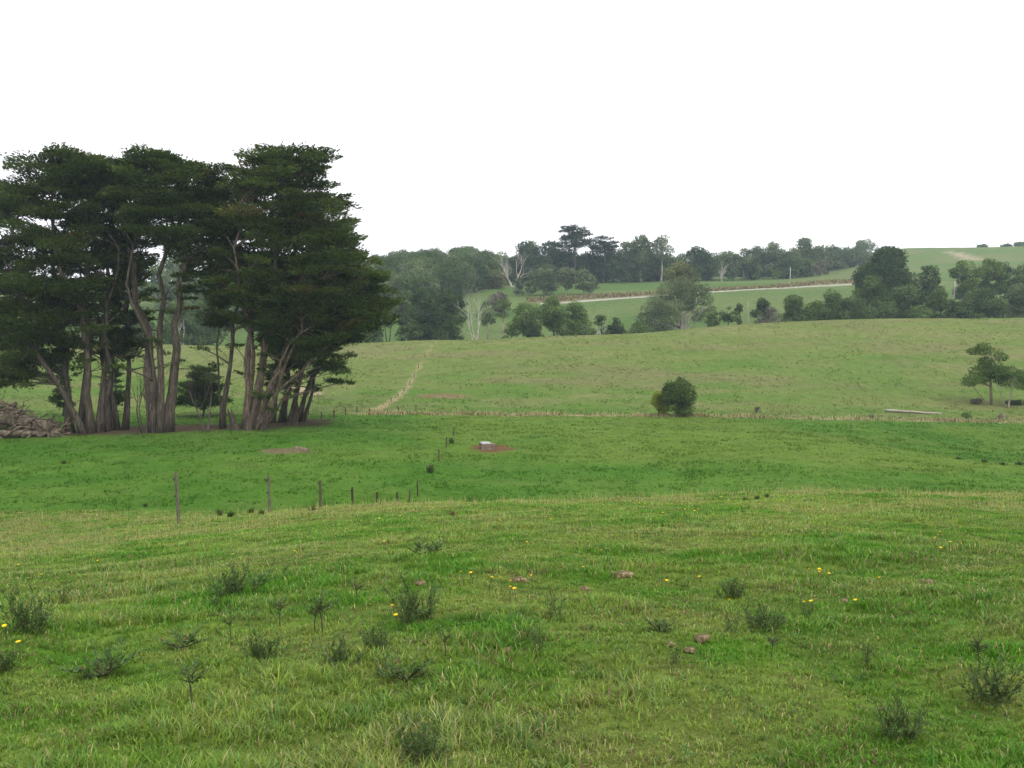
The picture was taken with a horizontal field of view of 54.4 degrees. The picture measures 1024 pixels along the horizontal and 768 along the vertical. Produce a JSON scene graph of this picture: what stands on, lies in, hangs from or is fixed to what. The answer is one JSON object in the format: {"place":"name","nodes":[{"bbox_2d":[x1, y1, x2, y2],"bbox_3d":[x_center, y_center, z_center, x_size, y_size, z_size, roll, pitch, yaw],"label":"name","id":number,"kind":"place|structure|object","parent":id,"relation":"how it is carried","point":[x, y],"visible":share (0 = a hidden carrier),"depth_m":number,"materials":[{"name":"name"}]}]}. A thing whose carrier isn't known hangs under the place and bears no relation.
{"place":"outdoors","nodes":[
{"label":"outdoors","id":0,"kind":"place"},
{"bbox_2d":[0,246,1023,767],"bbox_3d":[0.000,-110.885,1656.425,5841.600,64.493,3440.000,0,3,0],"label":"ground","id":1,"kind":"structure","parent":0,"point":[726,354],"depth_m":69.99,"materials":[{"name":"green plant"}]},
{"bbox_2d":[0,642,21,672],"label":"thistle","id":2,"kind":"object","parent":1,"relation":"on","point":[7,661],"visible":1,"depth_m":6.04,"materials":[{"name":"green plant"}]},
{"bbox_2d":[0,179,40,392],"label":"cypress tree","id":3,"kind":"object","parent":1,"relation":"on","point":[3,266],"visible":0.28,"depth_m":91.11,"materials":[{"name":"green plant"}]},
{"bbox_2d":[0,585,59,634],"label":"thistle","id":4,"kind":"object","parent":1,"relation":"on","point":[24,621],"visible":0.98,"depth_m":6.95,"materials":[{"name":"green plant"}]},
{"bbox_2d":[0,400,74,438],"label":"brushwood","id":5,"kind":"object","parent":1,"relation":"on","point":[6,406],"visible":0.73,"depth_m":84.88,"materials":[{"name":"brown wood"}]},
{"bbox_2d":[0,409,52,428],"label":"fallen log","id":6,"kind":"object","parent":5,"relation":"on","point":[7,419],"visible":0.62,"depth_m":85.71,"materials":[{"name":"brown wood"}]},
{"bbox_2d":[0,415,72,435],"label":"fallen log","id":7,"kind":"object","parent":5,"relation":"on","point":[25,433],"visible":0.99,"depth_m":84.68,"materials":[{"name":"brown wood"}]},
{"bbox_2d":[48,375,75,415],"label":"young cypress","id":8,"kind":"object","parent":1,"relation":"on","point":[56,397],"visible":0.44,"depth_m":107.06,"materials":[{"name":"green plant"}]},
{"bbox_2d":[0,141,139,433],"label":"cypress tree","id":9,"kind":"object","parent":1,"relation":"on","point":[67,175],"visible":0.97,"depth_m":84.81,"materials":[{"name":"green plant"}]},
{"bbox_2d":[57,636,141,678],"bbox_3d":[-2.441,1.655,5.885,0.467,0.173,0.370,-3,4,-40],"label":"thistle","id":10,"kind":"object","parent":1,"relation":"on","point":[115,664],"visible":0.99,"depth_m":5.95,"materials":[{"name":"green plant"}]},
{"bbox_2d":[97,360,133,406],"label":"young cypress","id":11,"kind":"object","parent":1,"relation":"on","point":[119,394],"visible":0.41,"depth_m":109.86,"materials":[{"name":"green plant"}]},
{"bbox_2d":[76,154,164,430],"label":"cypress tree","id":12,"kind":"object","parent":1,"relation":"on","point":[123,338],"visible":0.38,"depth_m":88.79,"materials":[{"name":"green plant"}]},
{"bbox_2d":[127,356,180,433],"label":"bare sapling","id":13,"kind":"object","parent":1,"relation":"on","point":[147,406],"visible":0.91,"depth_m":85.74,"materials":[{"name":"brown plant"}]},
{"bbox_2d":[91,141,225,432],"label":"cypress tree","id":14,"kind":"object","parent":1,"relation":"on","point":[158,169],"visible":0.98,"depth_m":85.56,"materials":[{"name":"green plant"}]},
{"bbox_2d":[151,299,197,344],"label":"leafy tree","id":15,"kind":"object","parent":1,"relation":"on","point":[182,319],"visible":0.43,"depth_m":236.25,"materials":[{"name":"green plant"}]},
{"bbox_2d":[152,619,207,647],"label":"thistle","id":16,"kind":"object","parent":1,"relation":"on","point":[187,641],"visible":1,"depth_m":6.66,"materials":[{"name":"green plant"}]},
{"bbox_2d":[174,654,211,708],"bbox_3d":[-1.632,1.553,5.085,0.195,0.281,0.186,2,4,35],"label":"thistle","id":17,"kind":"object","parent":1,"relation":"on","point":[194,664],"visible":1,"depth_m":5.08,"materials":[{"name":"green plant"}]},
{"bbox_2d":[182,361,213,431],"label":"bare sapling","id":18,"kind":"object","parent":1,"relation":"on","point":[208,426],"visible":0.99,"depth_m":86.62,"materials":[{"name":"brown plant"}]},
{"bbox_2d":[175,364,236,415],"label":"young cypress","id":19,"kind":"object","parent":1,"relation":"on","point":[182,398],"visible":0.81,"depth_m":106.85,"materials":[{"name":"green plant"}]},
{"bbox_2d":[186,301,227,345],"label":"leafy tree","id":20,"kind":"object","parent":1,"relation":"on","point":[204,335],"visible":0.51,"depth_m":237.93,"materials":[{"name":"green plant"}]},
{"bbox_2d":[183,161,267,428],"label":"cypress tree","id":21,"kind":"object","parent":1,"relation":"on","point":[215,196],"visible":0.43,"depth_m":88.09,"materials":[{"name":"green plant"}]},
{"bbox_2d":[207,562,261,596],"bbox_3d":[-2.641,1.863,9.344,0.489,0.360,0.504,1,3,24],"label":"thistle","id":22,"kind":"object","parent":1,"relation":"on","point":[233,583],"visible":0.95,"depth_m":9.33,"materials":[{"name":"green plant"}]},
{"bbox_2d":[235,624,293,659],"bbox_3d":[-1.579,1.651,6.289,0.382,0.213,0.263,0,3,-6],"label":"thistle","id":23,"kind":"object","parent":1,"relation":"on","point":[259,651],"visible":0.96,"depth_m":6.29,"materials":[{"name":"green plant"}]},
{"bbox_2d":[285,400,301,424],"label":"tree stump","id":24,"kind":"object","parent":1,"relation":"on","point":[293,418],"visible":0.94,"depth_m":91.94,"materials":[{"name":"brown plant"}]},
{"bbox_2d":[192,141,410,429],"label":"cypress tree","id":25,"kind":"object","parent":1,"relation":"on","point":[281,172],"visible":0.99,"depth_m":85.09,"materials":[{"name":"green plant"}]},
{"bbox_2d":[234,241,391,421],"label":"cypress tree","id":26,"kind":"object","parent":1,"relation":"on","point":[300,364],"visible":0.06,"depth_m":96.16,"materials":[{"name":"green plant"}]},
{"bbox_2d":[308,588,337,632],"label":"thistle","id":27,"kind":"object","parent":1,"relation":"on","point":[320,607],"visible":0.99,"depth_m":7.07,"materials":[{"name":"green plant"}]},
{"bbox_2d":[315,630,364,665],"bbox_3d":[-1.072,1.641,6.118,0.294,0.217,0.303,3,4,41],"label":"thistle","id":28,"kind":"object","parent":1,"relation":"on","point":[339,651],"visible":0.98,"depth_m":6.10,"materials":[{"name":"green plant"}]},
{"bbox_2d":[353,317,383,342],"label":"leafy tree","id":29,"kind":"object","parent":1,"relation":"on","point":[375,335],"visible":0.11,"depth_m":237.68,"materials":[{"name":"green plant"}]},
{"bbox_2d":[353,622,398,649],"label":"thistle","id":30,"kind":"object","parent":1,"relation":"on","point":[375,640],"visible":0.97,"depth_m":6.46,"materials":[{"name":"green plant"}]},
{"bbox_2d":[377,653,437,679],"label":"thistle","id":31,"kind":"object","parent":1,"relation":"on","point":[393,668],"visible":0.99,"depth_m":5.74,"materials":[{"name":"green plant"}]},
{"bbox_2d":[379,573,441,627],"bbox_3d":[-0.734,1.605,7.342,0.436,0.352,0.632,3,4,39],"label":"thistle","id":32,"kind":"object","parent":1,"relation":"on","point":[410,615],"visible":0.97,"depth_m":7.33,"materials":[{"name":"green plant"}]},
{"bbox_2d":[400,318,423,340],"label":"leafy bush","id":33,"kind":"object","parent":1,"relation":"on","point":[412,336],"visible":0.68,"depth_m":231.19,"materials":[{"name":"green plant"}]},
{"bbox_2d":[387,709,453,766],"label":"thistle","id":34,"kind":"object","parent":1,"relation":"on","point":[410,747],"visible":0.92,"depth_m":4.31,"materials":[{"name":"green plant"}]},
{"bbox_2d":[394,287,449,340],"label":"leafy tree","id":35,"kind":"object","parent":1,"relation":"on","point":[427,316],"visible":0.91,"depth_m":233.17,"materials":[{"name":"green plant"}]},
{"bbox_2d":[406,536,446,555],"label":"thistle","id":36,"kind":"object","parent":1,"relation":"on","point":[435,547],"visible":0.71,"depth_m":12.16,"materials":[{"name":"green plant"}]},
{"bbox_2d":[435,287,468,339],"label":"leafy tree","id":37,"kind":"object","parent":1,"relation":"on","point":[450,300],"visible":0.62,"depth_m":237.92,"materials":[{"name":"green plant"}]},
{"bbox_2d":[476,300,496,339],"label":"leafy tree","id":38,"kind":"object","parent":1,"relation":"on","point":[489,317],"visible":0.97,"depth_m":243.13,"materials":[{"name":"green plant"}]},
{"bbox_2d":[481,269,507,288],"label":"tree","id":39,"kind":"object","parent":1,"relation":"on","point":[498,280],"visible":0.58,"depth_m":379.85,"materials":[{"name":"green plant"}]},
{"bbox_2d":[487,291,510,313],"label":"bush","id":40,"kind":"object","parent":1,"relation":"on","point":[499,295],"visible":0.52,"depth_m":298.04,"materials":[{"name":"green plant"}]},
{"bbox_2d":[138,238,878,328],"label":"wood","id":41,"kind":"object","parent":1,"relation":"on","point":[457,269],"visible":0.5,"depth_m":348.35,"materials":[{"name":"green plant"}]},
{"bbox_2d":[0,408,1023,513],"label":"paddock grass","id":42,"kind":"structure","parent":1,"relation":"on","point":[900,439],"depth_m":70.47,"materials":[{"name":"green plant"}]},
{"bbox_2d":[2,318,1023,423],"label":"hillside grass","id":43,"kind":"structure","parent":1,"relation":"on","point":[463,402],"depth_m":143.06,"materials":[{"name":"green plant"}]},
{"bbox_2d":[511,301,542,337],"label":"leafy tree","id":44,"kind":"object","parent":1,"relation":"on","point":[526,318],"visible":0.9,"depth_m":237.61,"materials":[{"name":"green plant"}]},
{"bbox_2d":[507,240,553,282],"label":"tree","id":45,"kind":"object","parent":1,"relation":"on","point":[533,260],"visible":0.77,"depth_m":418.53,"materials":[{"name":"green plant"}]},
{"bbox_2d":[535,264,560,295],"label":"tree","id":46,"kind":"object","parent":1,"relation":"on","point":[546,275],"visible":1,"depth_m":342.99,"materials":[{"name":"green plant"}]},
{"bbox_2d":[537,295,567,335],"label":"leafy tree","id":47,"kind":"object","parent":1,"relation":"on","point":[554,320],"visible":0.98,"depth_m":238.33,"materials":[{"name":"green plant"}]},
{"bbox_2d":[538,240,567,281],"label":"tree","id":48,"kind":"object","parent":1,"relation":"on","point":[550,250],"visible":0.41,"depth_m":424.41,"materials":[{"name":"green plant"}]},
{"bbox_2d":[555,267,575,294],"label":"tree","id":49,"kind":"object","parent":1,"relation":"on","point":[566,274],"visible":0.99,"depth_m":347.12,"materials":[{"name":"green plant"}]},
{"bbox_2d":[552,247,581,282],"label":"tree","id":50,"kind":"object","parent":1,"relation":"on","point":[568,258],"visible":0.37,"depth_m":425.65,"materials":[{"name":"green plant"}]},
{"bbox_2d":[549,224,596,283],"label":"tree","id":51,"kind":"object","parent":1,"relation":"on","point":[575,236],"visible":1,"depth_m":414.31,"materials":[{"name":"green plant"}]},
{"bbox_2d":[555,300,595,335],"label":"leafy tree","id":52,"kind":"object","parent":1,"relation":"on","point":[576,324],"visible":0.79,"depth_m":241.06,"materials":[{"name":"green plant"}]},
{"bbox_2d":[573,268,599,292],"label":"tree","id":53,"kind":"object","parent":1,"relation":"on","point":[588,282],"visible":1,"depth_m":344.64,"materials":[{"name":"green plant"}]},
{"bbox_2d":[572,250,609,282],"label":"tree","id":54,"kind":"object","parent":1,"relation":"on","point":[586,260],"visible":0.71,"depth_m":422.31,"materials":[{"name":"green plant"}]},
{"bbox_2d":[587,235,619,282],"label":"tree","id":55,"kind":"object","parent":1,"relation":"on","point":[608,246],"visible":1,"depth_m":417.81,"materials":[{"name":"green plant"}]},
{"bbox_2d":[594,249,632,282],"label":"tree","id":56,"kind":"object","parent":1,"relation":"on","point":[612,261],"visible":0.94,"depth_m":420.64,"materials":[{"name":"green plant"}]},
{"bbox_2d":[618,241,637,281],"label":"tree","id":57,"kind":"object","parent":1,"relation":"on","point":[627,260],"visible":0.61,"depth_m":424.03,"materials":[{"name":"green plant"}]},
{"bbox_2d":[627,234,654,281],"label":"tree","id":58,"kind":"object","parent":1,"relation":"on","point":[638,249],"visible":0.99,"depth_m":421.86,"materials":[{"name":"green plant"}]},
{"bbox_2d":[624,251,672,280],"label":"tree","id":59,"kind":"object","parent":1,"relation":"on","point":[637,276],"visible":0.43,"depth_m":425.72,"materials":[{"name":"green plant"}]},
{"bbox_2d":[650,391,667,414],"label":"round bush","id":60,"kind":"object","parent":1,"relation":"on","point":[656,401],"visible":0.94,"depth_m":114.27,"materials":[{"name":"green plant"}]},
{"bbox_2d":[642,617,680,631],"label":"thistle","id":61,"kind":"object","parent":1,"relation":"on","point":[662,628],"visible":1,"depth_m":6.88,"materials":[{"name":"green plant"}]},
{"bbox_2d":[650,234,675,281],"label":"tree","id":62,"kind":"object","parent":1,"relation":"on","point":[657,250],"visible":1,"depth_m":421.11,"materials":[{"name":"green plant"}]},
{"bbox_2d":[648,256,687,280],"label":"tree","id":63,"kind":"object","parent":1,"relation":"on","point":[656,274],"visible":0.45,"depth_m":425.28,"materials":[{"name":"green plant"}]},
{"bbox_2d":[630,277,717,332],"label":"spreading gum","id":64,"kind":"object","parent":1,"relation":"on","point":[656,311],"visible":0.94,"depth_m":251.71,"materials":[{"name":"green plant"}]},
{"bbox_2d":[660,376,698,416],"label":"round bush","id":65,"kind":"object","parent":1,"relation":"on","point":[677,393],"visible":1,"depth_m":111.88,"materials":[{"name":"green plant"}]},
{"bbox_2d":[663,260,701,316],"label":"leafy tree","id":66,"kind":"object","parent":1,"relation":"on","point":[679,269],"visible":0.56,"depth_m":281.98,"materials":[{"name":"green plant"}]},
{"bbox_2d":[526,278,853,301],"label":"roadside scrub","id":67,"kind":"object","parent":1,"relation":"on","point":[624,294],"visible":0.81,"depth_m":342.60,"materials":[{"name":"brown plant"}]},
{"bbox_2d":[359,342,1023,423],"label":"dry grass","id":68,"kind":"structure","parent":1,"relation":"on","point":[373,411],"depth_m":113.68,"materials":[{"name":"plant"}]},
{"bbox_2d":[682,246,721,280],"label":"tree","id":69,"kind":"object","parent":1,"relation":"on","point":[703,262],"visible":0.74,"depth_m":424.64,"materials":[{"name":"green plant"}]},
{"bbox_2d":[718,251,741,279],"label":"tree","id":70,"kind":"object","parent":1,"relation":"on","point":[726,257],"visible":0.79,"depth_m":434.04,"materials":[{"name":"green plant"}]},
{"bbox_2d":[715,576,748,597],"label":"thistle","id":71,"kind":"object","parent":1,"relation":"on","point":[732,587],"visible":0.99,"depth_m":8.74,"materials":[{"name":"green plant"}]},
{"bbox_2d":[734,248,759,278],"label":"tree","id":72,"kind":"object","parent":1,"relation":"on","point":[748,258],"visible":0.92,"depth_m":436.16,"materials":[{"name":"green plant"}]},
{"bbox_2d":[741,262,759,279],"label":"tree","id":73,"kind":"object","parent":1,"relation":"on","point":[752,272],"visible":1,"depth_m":422.20,"materials":[{"name":"green plant"}]},
{"bbox_2d":[744,245,769,276],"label":"tree","id":74,"kind":"object","parent":1,"relation":"on","point":[760,252],"visible":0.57,"depth_m":440.21,"materials":[{"name":"green plant"}]},
{"bbox_2d":[734,596,787,631],"bbox_3d":[1.742,1.637,6.981,0.365,0.268,0.376,1,3,12],"label":"thistle","id":75,"kind":"object","parent":1,"relation":"on","point":[762,616],"visible":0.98,"depth_m":6.97,"materials":[{"name":"green plant"}]},
{"bbox_2d":[750,296,772,323],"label":"leafy bush","id":76,"kind":"object","parent":1,"relation":"on","point":[762,304],"visible":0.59,"depth_m":244.59,"materials":[{"name":"green plant"}]},
{"bbox_2d":[754,306,780,323],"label":"leafy bush","id":77,"kind":"object","parent":1,"relation":"on","point":[770,313],"visible":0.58,"depth_m":239.18,"materials":[{"name":"grey plant"}]},
{"bbox_2d":[760,241,787,278],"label":"tree","id":78,"kind":"object","parent":1,"relation":"on","point":[773,258],"visible":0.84,"depth_m":440.84,"materials":[{"name":"green plant"}]},
{"bbox_2d":[776,257,799,278],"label":"tree","id":79,"kind":"object","parent":1,"relation":"on","point":[787,263],"visible":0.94,"depth_m":431.80,"materials":[{"name":"green plant"}]},
{"bbox_2d":[778,294,810,321],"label":"leafy bush","id":80,"kind":"object","parent":1,"relation":"on","point":[793,310],"visible":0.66,"depth_m":239.77,"materials":[{"name":"green plant"}]},
{"bbox_2d":[796,258,816,276],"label":"tree","id":81,"kind":"object","parent":1,"relation":"on","point":[805,267],"visible":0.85,"depth_m":439.26,"materials":[{"name":"green plant"}]},
{"bbox_2d":[795,237,820,276],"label":"tree","id":82,"kind":"object","parent":1,"relation":"on","point":[806,250],"visible":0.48,"depth_m":451.40,"materials":[{"name":"green plant"}]},
{"bbox_2d":[802,300,825,320],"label":"leafy bush","id":83,"kind":"object","parent":1,"relation":"on","point":[813,307],"visible":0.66,"depth_m":241.10,"materials":[{"name":"green plant"}]},
{"bbox_2d":[817,288,844,320],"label":"leafy bush","id":84,"kind":"object","parent":1,"relation":"on","point":[832,304],"visible":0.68,"depth_m":242.29,"materials":[{"name":"green plant"}]},
{"bbox_2d":[824,244,847,270],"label":"tree","id":85,"kind":"object","parent":1,"relation":"on","point":[838,261],"visible":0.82,"depth_m":484.31,"materials":[{"name":"green plant"}]},
{"bbox_2d":[837,296,864,319],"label":"leafy bush","id":86,"kind":"object","parent":1,"relation":"on","point":[849,309],"visible":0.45,"depth_m":241.55,"materials":[{"name":"green plant"}]},
{"bbox_2d":[841,246,861,267],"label":"tree","id":87,"kind":"object","parent":1,"relation":"on","point":[851,259],"visible":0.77,"depth_m":494.41,"materials":[{"name":"green plant"}]},
{"bbox_2d":[851,275,899,318],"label":"leafy tree","id":88,"kind":"object","parent":1,"relation":"on","point":[874,302],"visible":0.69,"depth_m":244.15,"materials":[{"name":"green plant"}]},
{"bbox_2d":[851,246,922,303],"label":"leafy tree","id":89,"kind":"object","parent":1,"relation":"on","point":[887,264],"visible":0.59,"depth_m":262.49,"materials":[{"name":"green plant"}]},
{"bbox_2d":[865,684,936,742],"bbox_3d":[1.833,1.583,4.726,0.404,0.225,0.279,0,3,-4],"label":"thistle","id":90,"kind":"object","parent":1,"relation":"on","point":[892,729],"visible":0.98,"depth_m":4.71,"materials":[{"name":"green plant"}]},
{"bbox_2d":[893,282,923,318],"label":"leafy bush","id":91,"kind":"object","parent":1,"relation":"on","point":[903,305],"visible":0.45,"depth_m":247.43,"materials":[{"name":"green plant"}]},
{"bbox_2d":[905,306,932,317],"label":"leafy bush","id":92,"kind":"object","parent":1,"relation":"on","point":[916,312],"visible":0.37,"depth_m":239.61,"materials":[{"name":"green plant"}]},
{"bbox_2d":[918,264,946,303],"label":"leafy tree","id":93,"kind":"object","parent":1,"relation":"on","point":[930,283],"visible":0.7,"depth_m":265.69,"materials":[{"name":"green plant"}]},
{"bbox_2d":[921,288,960,317],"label":"leafy bush","id":94,"kind":"object","parent":1,"relation":"on","point":[944,306],"visible":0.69,"depth_m":243.91,"materials":[{"name":"green plant"}]},
{"bbox_2d":[943,300,975,318],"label":"leafy bush","id":95,"kind":"object","parent":1,"relation":"on","point":[963,310],"visible":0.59,"depth_m":241.30,"materials":[{"name":"green plant"}]},
{"bbox_2d":[947,260,987,300],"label":"leafy tree","id":96,"kind":"object","parent":1,"relation":"on","point":[968,278],"visible":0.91,"depth_m":259.60,"materials":[{"name":"green plant"}]},
{"bbox_2d":[960,342,1010,404],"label":"paddock tree","id":97,"kind":"object","parent":1,"relation":"on","point":[987,371],"visible":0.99,"depth_m":128.48,"materials":[{"name":"green plant"}]},
{"bbox_2d":[963,287,1009,318],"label":"leafy bush","id":98,"kind":"object","parent":1,"relation":"on","point":[986,303],"visible":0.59,"depth_m":243.03,"materials":[{"name":"green plant"}]},
{"bbox_2d":[953,652,1023,709],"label":"thistle","id":99,"kind":"object","parent":1,"relation":"on","point":[994,688],"visible":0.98,"depth_m":5.26,"materials":[{"name":"green plant"}]},
{"bbox_2d":[973,257,1010,295],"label":"leafy tree","id":100,"kind":"object","parent":1,"relation":"on","point":[992,268],"visible":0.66,"depth_m":261.24,"materials":[{"name":"green plant"}]},
{"bbox_2d":[995,365,1023,406],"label":"paddock tree","id":101,"kind":"object","parent":1,"relation":"on","point":[1018,374],"visible":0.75,"depth_m":128.18,"materials":[{"name":"green plant"}]},
{"bbox_2d":[999,283,1023,317],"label":"leafy bush","id":102,"kind":"object","parent":1,"relation":"on","point":[1017,295],"visible":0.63,"depth_m":244.83,"materials":[{"name":"green plant"}]},
{"bbox_2d":[1004,263,1023,311],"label":"leafy bush","id":103,"kind":"object","parent":1,"relation":"on","point":[1018,279],"visible":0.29,"depth_m":260.53,"materials":[{"name":"green plant"}]},
{"bbox_2d":[0,0,1023,280],"label":"sky","id":104,"kind":"structure","parent":0,"point":[717,126],"materials":[{"name":"white"}]},
{"bbox_2d":[540,284,854,303],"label":"road","id":105,"kind":"structure","parent":0,"point":[710,291],"depth_m":337.01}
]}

